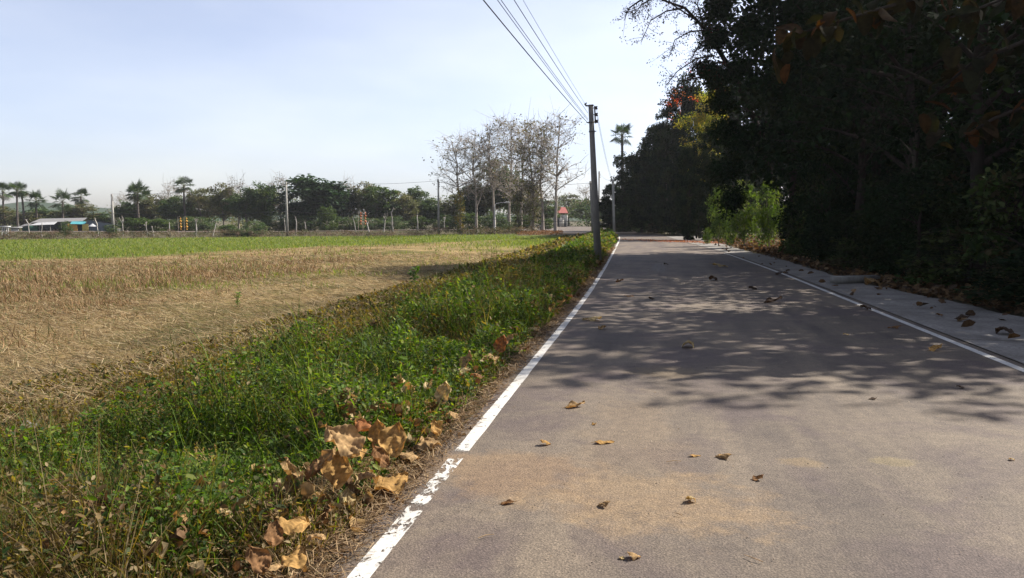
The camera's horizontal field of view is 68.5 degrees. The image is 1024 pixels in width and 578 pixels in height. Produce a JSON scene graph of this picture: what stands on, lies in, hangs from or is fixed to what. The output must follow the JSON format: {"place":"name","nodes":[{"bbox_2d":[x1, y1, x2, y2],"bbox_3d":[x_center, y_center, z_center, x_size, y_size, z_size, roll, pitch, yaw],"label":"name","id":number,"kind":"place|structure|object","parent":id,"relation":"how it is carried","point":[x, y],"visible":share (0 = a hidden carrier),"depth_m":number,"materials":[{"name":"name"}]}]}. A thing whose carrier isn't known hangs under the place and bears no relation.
{"place":"outdoors","nodes":[
{"label":"outdoors","id":0,"kind":"place"},
{"bbox_2d":[0,234,572,468],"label":"field","id":1,"kind":"structure","parent":0,"point":[400,249],"depth_m":19.41,"materials":[{"name":"plant"}]},
{"bbox_2d":[0,242,439,351],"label":"stubble","id":2,"kind":"object","parent":1,"relation":"on","point":[200,270],"visible":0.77,"depth_m":23.93,"materials":[{"name":"plant"}]},
{"bbox_2d":[0,251,518,425],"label":"cut straw","id":3,"kind":"object","parent":1,"relation":"on","point":[79,344],"visible":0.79,"depth_m":15.22,"materials":[{"name":"beige plant"}]},
{"bbox_2d":[0,233,566,291],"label":"young crop","id":4,"kind":"object","parent":1,"relation":"on","point":[119,252],"visible":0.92,"depth_m":61.82,"materials":[{"name":"green plant"}]},
{"bbox_2d":[0,201,601,220],"bbox_3d":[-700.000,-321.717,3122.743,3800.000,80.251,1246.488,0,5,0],"label":"hills","id":5,"kind":"structure","parent":0,"point":[26,208],"depth_m":2852.78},
{"bbox_2d":[0,0,1018,214],"label":"sky","id":6,"kind":"structure","parent":0,"point":[98,96],"materials":[{"name":"blue"}]},
{"bbox_2d":[0,221,1023,577],"bbox_3d":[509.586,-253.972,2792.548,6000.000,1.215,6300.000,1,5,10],"label":"ground","id":7,"kind":"structure","parent":0,"point":[424,369],"depth_m":15.30,"materials":[{"name":"soil"}]},
{"bbox_2d":[48,187,74,217],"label":"fan palm","id":8,"kind":"object","parent":7,"relation":"on","point":[64,195],"visible":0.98,"depth_m":148.57,"materials":[{"name":"green plant"}]},
{"bbox_2d":[18,218,120,230],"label":"building","id":9,"kind":"structure","parent":7,"relation":"on","point":[53,224],"depth_m":138.29,"materials":[{"name":"metal"}]},
{"bbox_2d":[64,202,100,221],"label":"tree","id":10,"kind":"object","parent":7,"relation":"on","point":[78,209],"visible":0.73,"depth_m":154.35,"materials":[{"name":"green plant"}]},
{"bbox_2d":[111,200,156,227],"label":"tree","id":11,"kind":"object","parent":7,"relation":"on","point":[126,210],"visible":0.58,"depth_m":152.66,"materials":[{"name":"green plant"}]},
{"bbox_2d":[116,217,154,230],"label":"bush","id":12,"kind":"object","parent":7,"relation":"on","point":[130,223],"visible":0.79,"depth_m":132.31,"materials":[{"name":"green plant"}]},
{"bbox_2d":[125,178,151,227],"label":"fan palm","id":13,"kind":"object","parent":7,"relation":"on","point":[137,194],"visible":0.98,"depth_m":138.40,"materials":[{"name":"green plant"}]},
{"bbox_2d":[130,194,165,226],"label":"tree","id":14,"kind":"object","parent":7,"relation":"on","point":[148,205],"visible":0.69,"depth_m":153.72,"materials":[{"name":"green plant"}]},
{"bbox_2d":[138,218,174,230],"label":"bush","id":15,"kind":"object","parent":7,"relation":"on","point":[160,223],"visible":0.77,"depth_m":132.85,"materials":[{"name":"green plant"}]},
{"bbox_2d":[156,195,197,222],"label":"tree","id":16,"kind":"object","parent":7,"relation":"on","point":[170,209],"visible":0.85,"depth_m":150.16,"materials":[{"name":"green plant"}]},
{"bbox_2d":[173,176,195,219],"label":"fan palm","id":17,"kind":"object","parent":7,"relation":"on","point":[181,181],"visible":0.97,"depth_m":148.30,"materials":[{"name":"green plant"}]},
{"bbox_2d":[175,216,217,230],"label":"bush","id":18,"kind":"object","parent":7,"relation":"on","point":[208,225],"visible":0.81,"depth_m":136.36,"materials":[{"name":"green plant"}]},
{"bbox_2d":[185,188,220,222],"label":"tree","id":19,"kind":"object","parent":7,"relation":"on","point":[199,200],"visible":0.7,"depth_m":151.09,"materials":[{"name":"green plant"}]},
{"bbox_2d":[204,182,238,226],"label":"tree","id":20,"kind":"object","parent":7,"relation":"on","point":[217,203],"visible":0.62,"depth_m":147.35,"materials":[{"name":"green plant"}]},
{"bbox_2d":[222,186,267,224],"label":"tree","id":21,"kind":"object","parent":7,"relation":"on","point":[236,206],"visible":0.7,"depth_m":143.19,"materials":[{"name":"green plant"}]},
{"bbox_2d":[244,180,281,230],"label":"tree","id":22,"kind":"object","parent":7,"relation":"on","point":[264,194],"visible":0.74,"depth_m":143.05,"materials":[{"name":"green plant"}]},
{"bbox_2d":[0,225,531,239],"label":"dry scrub","id":23,"kind":"object","parent":7,"relation":"on","point":[169,233],"visible":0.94,"depth_m":100.28,"materials":[{"name":"plant"}]},
{"bbox_2d":[260,212,304,230],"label":"bush","id":24,"kind":"object","parent":7,"relation":"on","point":[280,227],"visible":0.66,"depth_m":136.30,"materials":[{"name":"green plant"}]},
{"bbox_2d":[0,188,602,229],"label":"woods","id":25,"kind":"object","parent":7,"relation":"on","point":[569,209],"visible":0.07,"depth_m":183.51,"materials":[{"name":"plant"}]},
{"bbox_2d":[0,255,604,577],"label":"leaf fragments","id":26,"kind":"object","parent":7,"relation":"on","point":[308,488],"visible":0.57,"depth_m":4.10,"materials":[{"name":"plant"}]},
{"bbox_2d":[284,214,322,230],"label":"bush","id":27,"kind":"object","parent":7,"relation":"on","point":[312,224],"visible":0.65,"depth_m":136.83,"materials":[{"name":"green plant"}]},
{"bbox_2d":[265,173,349,229],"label":"tree","id":28,"kind":"object","parent":7,"relation":"on","point":[313,197],"visible":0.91,"depth_m":137.93,"materials":[{"name":"green plant"}]},
{"bbox_2d":[0,222,618,577],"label":"verge grass","id":29,"kind":"structure","parent":7,"relation":"on","point":[108,563],"depth_m":5.49,"materials":[{"name":"green plant"}]},
{"bbox_2d":[278,516,310,534],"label":"dead leaf","id":30,"kind":"object","parent":29,"relation":"on","point":[295,525],"visible":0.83,"depth_m":3.35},
{"bbox_2d":[321,450,352,491],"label":"dead leaf","id":31,"kind":"object","parent":29,"relation":"on","point":[337,470],"visible":0.81,"depth_m":4.06,"materials":[{"name":"plant"}]},
{"bbox_2d":[324,423,368,456],"bbox_3d":[-0.870,0.782,3.939,0.303,0.112,0.185,17,25,26],"label":"dead leaf","id":32,"kind":"object","parent":29,"relation":"on","point":[348,440],"visible":1,"depth_m":3.96,"materials":[{"name":"plant"}]},
{"bbox_2d":[434,380,451,404],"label":"dead leaf","id":33,"kind":"object","parent":29,"relation":"on","point":[443,390],"visible":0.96,"depth_m":5.87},
{"bbox_2d":[316,205,338,230],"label":"bush","id":34,"kind":"object","parent":7,"relation":"on","point":[330,216],"visible":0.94,"depth_m":132.95,"materials":[{"name":"green plant"}]},
{"bbox_2d":[323,188,357,224],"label":"tree","id":35,"kind":"object","parent":7,"relation":"on","point":[347,200],"visible":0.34,"depth_m":141.96,"materials":[{"name":"green plant"}]},
{"bbox_2d":[348,181,383,225],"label":"tree","id":36,"kind":"object","parent":7,"relation":"on","point":[357,201],"visible":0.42,"depth_m":143.41,"materials":[{"name":"green plant"}]},
{"bbox_2d":[132,246,616,577],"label":"dry thatch","id":37,"kind":"object","parent":7,"relation":"on","point":[414,476],"visible":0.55,"depth_m":4.37,"materials":[{"name":"brown plant"}]},
{"bbox_2d":[245,544,272,572],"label":"dead leaf","id":38,"kind":"object","parent":37,"relation":"on","point":[259,560],"visible":1,"depth_m":3.05,"materials":[{"name":"plant"}]},
{"bbox_2d":[264,519,283,548],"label":"dead leaf","id":39,"kind":"object","parent":37,"relation":"on","point":[273,535],"visible":1,"depth_m":3.23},
{"bbox_2d":[281,545,306,571],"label":"dead leaf","id":40,"kind":"object","parent":37,"relation":"on","point":[296,558],"visible":0.99,"depth_m":3.22,"materials":[{"name":"plant"}]},
{"bbox_2d":[371,443,392,467],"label":"dead leaf","id":41,"kind":"object","parent":37,"relation":"on","point":[379,454],"visible":0.97,"depth_m":4.27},
{"bbox_2d":[368,418,385,444],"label":"dead leaf","id":42,"kind":"object","parent":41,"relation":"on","point":[376,427],"visible":0.72,"depth_m":4.35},
{"bbox_2d":[370,471,407,495],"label":"dead leaf","id":43,"kind":"object","parent":37,"relation":"on","point":[387,485],"visible":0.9,"depth_m":4.44,"materials":[{"name":"plant"}]},
{"bbox_2d":[378,422,406,459],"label":"dead leaf","id":44,"kind":"object","parent":37,"relation":"on","point":[392,440],"visible":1,"depth_m":4.20,"materials":[{"name":"plant"}]},
{"bbox_2d":[414,436,441,450],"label":"dead leaf","id":45,"kind":"object","parent":37,"relation":"on","point":[424,444],"visible":0.98,"depth_m":5.20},
{"bbox_2d":[359,183,404,229],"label":"tree","id":46,"kind":"object","parent":7,"relation":"on","point":[382,202],"visible":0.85,"depth_m":141.20,"materials":[{"name":"green plant"}]},
{"bbox_2d":[375,216,409,229],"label":"bush","id":47,"kind":"object","parent":7,"relation":"on","point":[399,222],"visible":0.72,"depth_m":134.24,"materials":[{"name":"green plant"}]},
{"bbox_2d":[386,192,422,229],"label":"tree","id":48,"kind":"object","parent":7,"relation":"on","point":[410,205],"visible":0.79,"depth_m":141.78,"materials":[{"name":"green plant"}]},
{"bbox_2d":[419,197,451,227],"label":"tree","id":49,"kind":"object","parent":7,"relation":"on","point":[430,211],"visible":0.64,"depth_m":145.39,"materials":[{"name":"green plant"}]},
{"bbox_2d":[439,194,465,227],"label":"tree","id":50,"kind":"object","parent":7,"relation":"on","point":[450,206],"visible":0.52,"depth_m":143.57,"materials":[{"name":"green plant"}]},
{"bbox_2d":[422,129,493,233],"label":"teak tree","id":51,"kind":"object","parent":7,"relation":"on","point":[459,139],"visible":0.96,"depth_m":104.66,"materials":[{"name":"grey plant"}]},
{"bbox_2d":[452,188,466,231],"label":"climbing vine","id":52,"kind":"object","parent":51,"relation":"attached to","point":[460,206],"visible":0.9,"depth_m":103.26,"materials":[{"name":"green plant"}]},
{"bbox_2d":[442,129,506,232],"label":"teak tree","id":53,"kind":"object","parent":7,"relation":"on","point":[485,152],"visible":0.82,"depth_m":106.64,"materials":[{"name":"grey plant"}]},
{"bbox_2d":[461,182,490,220],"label":"tree","id":54,"kind":"object","parent":7,"relation":"on","point":[469,203],"visible":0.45,"depth_m":139.35,"materials":[{"name":"green plant"}]},
{"bbox_2d":[465,105,514,228],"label":"teak tree","id":55,"kind":"object","parent":7,"relation":"on","point":[498,166],"visible":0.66,"depth_m":108.31,"materials":[{"name":"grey plant"}]},
{"bbox_2d":[473,157,508,220],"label":"tree","id":56,"kind":"object","parent":7,"relation":"on","point":[488,203],"visible":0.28,"depth_m":137.76,"materials":[{"name":"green plant"}]},
{"bbox_2d":[486,109,526,224],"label":"teak tree","id":57,"kind":"object","parent":7,"relation":"on","point":[511,126],"visible":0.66,"depth_m":106.74,"materials":[{"name":"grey plant"}]},
{"bbox_2d":[490,165,526,220],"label":"tree","id":58,"kind":"object","parent":7,"relation":"on","point":[499,198],"visible":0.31,"depth_m":135.54,"materials":[{"name":"green plant"}]},
{"bbox_2d":[495,100,544,229],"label":"teak tree","id":59,"kind":"object","parent":7,"relation":"on","point":[514,148],"visible":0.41,"depth_m":102.68,"materials":[{"name":"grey plant"}]},
{"bbox_2d":[506,110,565,228],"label":"teak tree","id":60,"kind":"object","parent":7,"relation":"on","point":[521,182],"visible":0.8,"depth_m":98.66,"materials":[{"name":"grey plant"}]},
{"bbox_2d":[518,108,571,229],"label":"teak tree","id":61,"kind":"object","parent":7,"relation":"on","point":[538,192],"visible":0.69,"depth_m":98.70,"materials":[{"name":"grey plant"}]},
{"bbox_2d":[507,102,590,230],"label":"teak tree","id":62,"kind":"object","parent":7,"relation":"on","point":[559,172],"visible":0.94,"depth_m":96.27,"materials":[{"name":"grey plant"}]},
{"bbox_2d":[520,180,542,231],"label":"climbing vine","id":63,"kind":"object","parent":62,"relation":"attached to","point":[530,207],"visible":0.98,"depth_m":97.33,"materials":[{"name":"green plant"}]},
{"bbox_2d":[508,226,659,233],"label":"road junction","id":64,"kind":"object","parent":7,"relation":"on","point":[576,229],"visible":0.36,"depth_m":110.87,"materials":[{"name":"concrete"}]},
{"bbox_2d":[584,102,601,262],"bbox_3d":[3.010,-3.653,27.360,0.489,6.193,0.260,-3,5,0],"label":"utility pole","id":65,"kind":"object","parent":7,"relation":"on","point":[595,212],"visible":0.98,"depth_m":27.25,"materials":[{"name":"concrete"}]},
{"bbox_2d":[598,180,619,228],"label":"forest tree","id":66,"kind":"object","parent":7,"relation":"on","point":[605,206],"visible":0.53,"depth_m":102.59,"materials":[{"name":"green plant"}]},
{"bbox_2d":[610,123,633,192],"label":"fan palm","id":67,"kind":"object","parent":7,"relation":"on","point":[625,129],"visible":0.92,"depth_m":104.47,"materials":[{"name":"green plant"}]},
{"bbox_2d":[610,151,638,231],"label":"forest tree","id":68,"kind":"object","parent":7,"relation":"on","point":[622,177],"visible":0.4,"depth_m":98.50,"materials":[{"name":"green plant"}]},
{"bbox_2d":[617,142,653,232],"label":"forest tree","id":69,"kind":"object","parent":7,"relation":"on","point":[632,196],"visible":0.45,"depth_m":88.27,"materials":[{"name":"green plant"}]},
{"bbox_2d":[631,109,673,233],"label":"forest tree","id":70,"kind":"object","parent":7,"relation":"on","point":[642,172],"visible":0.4,"depth_m":86.27,"materials":[{"name":"green plant"}]},
{"bbox_2d":[646,81,698,234],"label":"forest tree","id":71,"kind":"object","parent":7,"relation":"on","point":[661,179],"visible":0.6,"depth_m":82.11,"materials":[{"name":"green plant"}]},
{"bbox_2d":[670,132,712,239],"bbox_3d":[14.463,-8.111,60.336,2.905,8.895,3.221,-5,7,-44],"label":"forest tree","id":72,"kind":"object","parent":7,"relation":"on","point":[686,200],"visible":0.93,"depth_m":60.04,"materials":[{"name":"green plant"}]},
{"bbox_2d":[659,71,729,234],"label":"forest tree","id":73,"kind":"object","parent":7,"relation":"on","point":[687,106],"visible":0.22,"depth_m":80.25,"materials":[{"name":"green plant"}]},
{"bbox_2d":[610,0,781,237],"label":"overhanging tree","id":74,"kind":"object","parent":7,"relation":"on","point":[714,75],"visible":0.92,"depth_m":34.34,"materials":[{"name":"green plant"}]},
{"bbox_2d":[673,88,729,237],"bbox_3d":[16.557,-10.789,64.139,4.591,13.088,4.978,-2,6,-22],"label":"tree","id":75,"kind":"object","parent":7,"relation":"on","point":[701,121],"visible":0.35,"depth_m":64.08,"materials":[{"name":"green plant"}]},
{"bbox_2d":[694,126,732,239],"bbox_3d":[16.004,-8.261,59.375,3.097,9.301,3.611,-1,5,-12],"label":"forest tree","id":76,"kind":"object","parent":7,"relation":"on","point":[704,223],"visible":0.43,"depth_m":59.08,"materials":[{"name":"green plant"}]},
{"bbox_2d":[705,187,732,245],"bbox_3d":[12.758,-4.473,45.750,2.091,3.887,1.647,0,5,-5],"label":"roadside bush","id":77,"kind":"object","parent":7,"relation":"on","point":[717,222],"visible":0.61,"depth_m":45.73,"materials":[{"name":"green plant"}]},
{"bbox_2d":[723,180,763,245],"bbox_3d":[13.074,-4.238,42.811,2.488,3.942,1.960,-1,5,-12],"label":"roadside bush","id":78,"kind":"object","parent":7,"relation":"on","point":[739,220],"visible":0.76,"depth_m":42.50,"materials":[{"name":"green plant"}]},
{"bbox_2d":[719,56,777,228],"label":"forest tree","id":79,"kind":"object","parent":7,"relation":"on","point":[743,124],"visible":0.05,"depth_m":81.49,"materials":[{"name":"green plant"}]},
{"bbox_2d":[746,175,788,231],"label":"undergrowth bush","id":80,"kind":"object","parent":7,"relation":"on","point":[761,191],"visible":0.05,"depth_m":75.81,"materials":[{"name":"green plant"}]},
{"bbox_2d":[751,181,786,247],"bbox_3d":[13.687,-3.921,39.958,1.758,3.735,2.232,-1,5,-8],"label":"roadside bush","id":81,"kind":"object","parent":7,"relation":"on","point":[763,216],"visible":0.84,"depth_m":39.77,"materials":[{"name":"green plant"}]},
{"bbox_2d":[703,0,840,249],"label":"forest tree","id":82,"kind":"object","parent":7,"relation":"on","point":[754,130],"visible":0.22,"depth_m":34.12,"materials":[{"name":"green plant"}]},
{"bbox_2d":[771,174,836,250],"bbox_3d":[13.153,-3.332,33.597,3.110,3.954,3.019,4,7,37],"label":"undergrowth bush","id":83,"kind":"object","parent":7,"relation":"on","point":[787,208],"visible":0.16,"depth_m":33.87,"materials":[{"name":"green plant"}]},
{"bbox_2d":[719,0,942,254],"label":"forest tree","id":84,"kind":"object","parent":7,"relation":"on","point":[766,63],"visible":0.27,"depth_m":30.91,"materials":[{"name":"green plant"}]},
{"bbox_2d":[666,236,1023,363],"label":"concrete shoulder","id":85,"kind":"object","parent":7,"relation":"on","point":[980,332],"visible":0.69,"depth_m":13.24},
{"bbox_2d":[830,275,880,283],"bbox_3d":[8.620,-0.244,18.885,1.337,0.160,0.200,-1,11,-16],"label":"fallen post","id":86,"kind":"object","parent":85,"relation":"on","point":[847,279],"visible":0.86,"depth_m":18.76,"materials":[{"name":"concrete"}]},
{"bbox_2d":[771,0,939,235],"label":"forest tree","id":87,"kind":"object","parent":7,"relation":"on","point":[797,16],"visible":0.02,"depth_m":31.55,"materials":[{"name":"green plant"}]},
{"bbox_2d":[693,234,1023,338],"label":"leaf litter","id":88,"kind":"object","parent":7,"relation":"on","point":[938,290],"visible":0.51,"depth_m":17.59,"materials":[{"name":"plant"}]},
{"bbox_2d":[766,0,958,251],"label":"forest tree","id":89,"kind":"object","parent":7,"relation":"on","point":[858,197],"visible":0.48,"depth_m":26.72,"materials":[{"name":"green plant"}]},
{"bbox_2d":[765,0,1000,222],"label":"forest tree","id":90,"kind":"object","parent":7,"relation":"on","point":[823,92],"visible":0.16,"depth_m":28.00,"materials":[{"name":"green plant"}]},
{"bbox_2d":[771,0,1023,149],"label":"teak tree","id":91,"kind":"object","parent":7,"relation":"on","point":[827,29],"visible":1,"depth_m":10.05,"materials":[{"name":"green plant"}]},
{"bbox_2d":[786,0,1023,252],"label":"forest tree","id":92,"kind":"object","parent":7,"relation":"on","point":[852,41],"visible":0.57,"depth_m":23.65,"materials":[{"name":"green plant"}]},
{"bbox_2d":[813,67,1023,270],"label":"young tree","id":93,"kind":"object","parent":7,"relation":"on","point":[911,117],"visible":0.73,"depth_m":21.76,"materials":[{"name":"green plant"}]},
{"bbox_2d":[861,158,987,281],"bbox_3d":[10.407,-1.644,19.007,3.110,3.294,3.019,4,7,37],"label":"undergrowth bush","id":94,"kind":"object","parent":7,"relation":"on","point":[912,203],"visible":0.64,"depth_m":18.83,"materials":[{"name":"green plant"}]},
{"bbox_2d":[879,127,985,239],"bbox_3d":[15.848,-3.704,28.719,4.529,4.945,4.665,3,6,30],"label":"undergrowth bush","id":95,"kind":"object","parent":7,"relation":"on","point":[966,167],"visible":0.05,"depth_m":28.09,"materials":[{"name":"green plant"}]},
{"bbox_2d":[845,0,1023,272],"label":"forest tree","id":96,"kind":"object","parent":7,"relation":"on","point":[978,160],"visible":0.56,"depth_m":19.91,"materials":[{"name":"green plant"}]},
{"bbox_2d":[871,1,1023,175],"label":"forest tree","id":97,"kind":"object","parent":7,"relation":"on","point":[969,116],"visible":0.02,"depth_m":29.29,"materials":[{"name":"green plant"}]},
{"bbox_2d":[893,217,1019,288],"bbox_3d":[10.210,-0.776,16.967,2.896,1.740,2.510,-1,5,-6],"label":"undergrowth bush","id":98,"kind":"object","parent":7,"relation":"on","point":[956,264],"visible":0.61,"depth_m":17.06,"materials":[{"name":"green plant"}]},
{"bbox_2d":[890,0,1023,169],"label":"forest tree","id":99,"kind":"object","parent":7,"relation":"on","point":[1007,98],"visible":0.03,"depth_m":26.72,"materials":[{"name":"green plant"}]},
{"bbox_2d":[900,0,1023,149],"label":"forest tree","id":100,"kind":"object","parent":7,"relation":"on","point":[1000,16],"visible":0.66,"depth_m":16.60,"materials":[{"name":"green plant"}]},
{"bbox_2d":[924,2,1023,167],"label":"forest tree","id":101,"kind":"object","parent":7,"relation":"on","point":[1018,65],"visible":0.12,"depth_m":23.31,"materials":[{"name":"green plant"}]},
{"bbox_2d":[929,158,1023,259],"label":"undergrowth bush","id":102,"kind":"object","parent":7,"relation":"on","point":[957,184],"visible":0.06,"depth_m":21.86,"materials":[{"name":"green plant"}]},
{"bbox_2d":[951,248,1023,307],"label":"undergrowth bush","id":103,"kind":"object","parent":7,"relation":"on","point":[1006,292],"visible":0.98,"depth_m":13.28,"materials":[{"name":"green plant"}]},
{"bbox_2d":[955,143,1023,292],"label":"undergrowth bush","id":104,"kind":"object","parent":7,"relation":"on","point":[995,205],"visible":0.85,"depth_m":15.32,"materials":[{"name":"green plant"}]},
{"bbox_2d":[960,95,1023,258],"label":"undergrowth bush","id":105,"kind":"object","parent":7,"relation":"on","point":[1005,162],"visible":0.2,"depth_m":19.80,"materials":[{"name":"green plant"}]},
{"bbox_2d":[327,234,1023,577],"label":"road","id":106,"kind":"structure","parent":0,"point":[818,518],"depth_m":5.25,"materials":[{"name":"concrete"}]},
{"bbox_2d":[347,236,619,577],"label":"edge line","id":107,"kind":"object","parent":106,"relation":"on","point":[365,568],"visible":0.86,"depth_m":5.25,"materials":[{"name":"paint"}]},
{"bbox_2d":[724,253,1023,371],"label":"edge line","id":108,"kind":"object","parent":106,"relation":"on","point":[965,346],"visible":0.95,"depth_m":10.92,"materials":[{"name":"paint"}]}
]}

